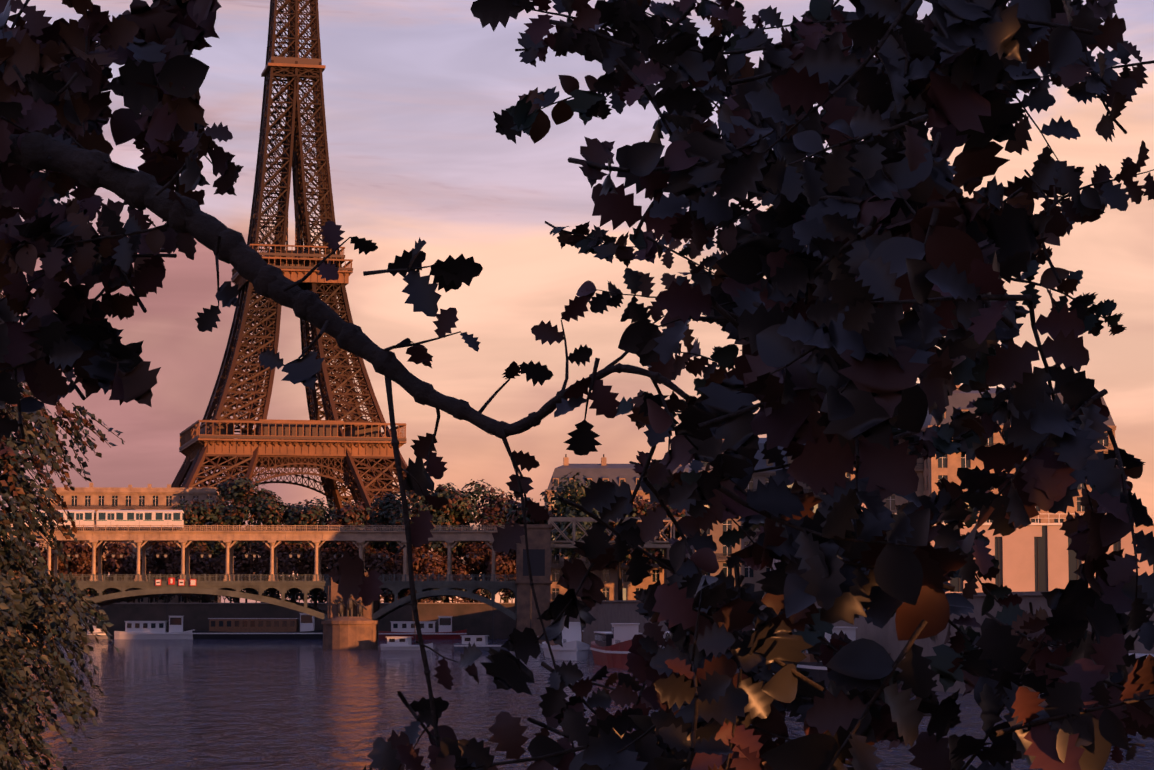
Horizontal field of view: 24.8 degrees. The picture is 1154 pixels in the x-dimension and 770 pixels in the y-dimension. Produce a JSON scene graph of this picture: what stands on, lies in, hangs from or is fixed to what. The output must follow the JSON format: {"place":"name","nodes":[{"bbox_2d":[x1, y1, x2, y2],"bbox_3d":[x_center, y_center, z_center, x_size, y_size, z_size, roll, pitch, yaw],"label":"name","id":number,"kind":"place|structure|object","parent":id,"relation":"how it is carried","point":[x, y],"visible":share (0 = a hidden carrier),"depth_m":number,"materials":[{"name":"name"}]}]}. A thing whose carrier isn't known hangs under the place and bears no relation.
{"place":"outdoors","nodes":[
{"label":"outdoors","id":0,"kind":"place"},
{"bbox_2d":[39,483,221,602],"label":"building","id":1,"kind":"structure","parent":0,"point":[91,497],"depth_m":638.63,"materials":[{"name":"stone"}]},
{"bbox_2d":[0,639,1153,769],"bbox_3d":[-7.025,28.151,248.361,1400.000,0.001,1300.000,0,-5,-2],"label":"water","id":2,"kind":"structure","parent":0,"point":[236,704],"depth_m":186.98,"materials":[{"name":"blue liquid"}]},
{"bbox_2d":[56,593,107,638],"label":"boat","id":3,"kind":"object","parent":2,"relation":"on","point":[98,632],"visible":0.25,"depth_m":596.58,"materials":[{"name":"grey"}]},
{"bbox_2d":[114,616,194,638],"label":"boat","id":4,"kind":"object","parent":2,"relation":"on","point":[145,629],"visible":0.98,"depth_m":597.05,"materials":[{"name":"white paint"}]},
{"bbox_2d":[192,613,322,638],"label":"barge","id":5,"kind":"object","parent":2,"relation":"on","point":[253,628],"visible":0.94,"depth_m":598.56,"materials":[{"name":"brown metal"}]},
{"bbox_2d":[380,626,432,649],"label":"boat","id":6,"kind":"object","parent":2,"relation":"on","point":[398,642],"visible":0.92,"depth_m":444.26,"materials":[{"name":"white paint"}]},
{"bbox_2d":[379,616,466,638],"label":"boat","id":7,"kind":"object","parent":2,"relation":"on","point":[403,628],"visible":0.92,"depth_m":598.73,"materials":[{"name":"white paint"}]},
{"bbox_2d":[454,626,506,649],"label":"boat","id":8,"kind":"object","parent":2,"relation":"on","point":[480,642],"visible":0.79,"depth_m":442.54,"materials":[{"name":"grey metal"}]},
{"bbox_2d":[509,605,542,652],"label":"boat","id":9,"kind":"object","parent":2,"relation":"on","point":[541,649],"visible":0.12,"depth_m":416.60,"materials":[{"name":"white paint"}]},
{"bbox_2d":[541,622,589,659],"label":"boat","id":10,"kind":"object","parent":2,"relation":"on","point":[575,647],"visible":0.69,"depth_m":360.42,"materials":[{"name":"white paint"}]},
{"bbox_2d":[590,623,671,668],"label":"boat","id":11,"kind":"object","parent":2,"relation":"on","point":[609,649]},
{"bbox_2d":[796,627,856,685],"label":"boat","id":12,"kind":"object","parent":2,"relation":"on","point":[816,670],"visible":0.23,"depth_m":240.94,"materials":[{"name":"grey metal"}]},
{"bbox_2d":[1129,653,1153,657],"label":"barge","id":13,"kind":"object","parent":2,"relation":"on","point":[1137,655],"depth_m":176.55,"materials":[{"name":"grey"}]},
{"bbox_2d":[0,0,1153,602],"label":"sky","id":14,"kind":"structure","parent":0,"point":[413,89],"materials":[{"name":"pink"}]},
{"bbox_2d":[58,591,1153,694],"bbox_3d":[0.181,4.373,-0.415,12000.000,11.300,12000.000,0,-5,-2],"label":"quay wall","id":15,"kind":"structure","parent":0,"point":[477,618],"depth_m":606.97,"materials":[{"name":"stone"}]},
{"bbox_2d":[0,289,124,769],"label":"tree","id":16,"kind":"object","parent":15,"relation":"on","point":[31,612],"depth_m":35.41,"materials":[{"name":"green plant"}]},
{"bbox_2d":[171,0,482,602],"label":"lattice tower","id":17,"kind":"structure","parent":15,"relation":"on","point":[356,450],"depth_m":896.41,"materials":[{"name":"metal"}]},
{"bbox_2d":[0,472,685,602],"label":"trees","id":18,"kind":"object","parent":15,"relation":"on","point":[263,502],"materials":[{"name":"green plant"}]},
{"bbox_2d":[1,517,685,649],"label":"bridge","id":19,"kind":"structure","parent":15,"relation":"on","point":[351,624],"depth_m":455.67,"materials":[{"name":"metal"}]},
{"bbox_2d":[0,509,183,529],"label":"metro train","id":20,"kind":"object","parent":19,"relation":"on","point":[132,517],"visible":0.65,"depth_m":463.17,"materials":[{"name":"white paint"}]},
{"bbox_2d":[0,0,1153,769],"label":"tree","id":21,"kind":"object","parent":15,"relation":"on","point":[882,356],"depth_m":6.33,"materials":[{"name":"brown plant"}]},
{"bbox_2d":[544,454,689,600],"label":"building under truss","id":22,"kind":"structure","parent":15,"relation":"on","point":[618,474],"depth_m":521.45,"materials":[{"name":"stone"}]},
{"bbox_2d":[685,438,823,596],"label":"building","id":23,"kind":"structure","parent":15,"relation":"on","point":[722,552],"depth_m":410.13,"materials":[{"name":"light stone"},{"name":"glass"},{"name":"zinc"}]},
{"bbox_2d":[824,428,923,514],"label":"haussmann building","id":24,"kind":"structure","parent":15,"relation":"on","point":[892,501],"depth_m":399.39,"materials":[{"name":"stone"}]},
{"bbox_2d":[772,503,1153,592],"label":"modern building","id":25,"kind":"structure","parent":15,"relation":"on","point":[1038,556],"depth_m":300.83,"materials":[{"name":"beige concrete"}]},
{"bbox_2d":[920,384,1115,522],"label":"building","id":26,"kind":"structure","parent":15,"relation":"on","point":[946,466],"depth_m":394.14,"materials":[{"name":"stone"}]}
]}

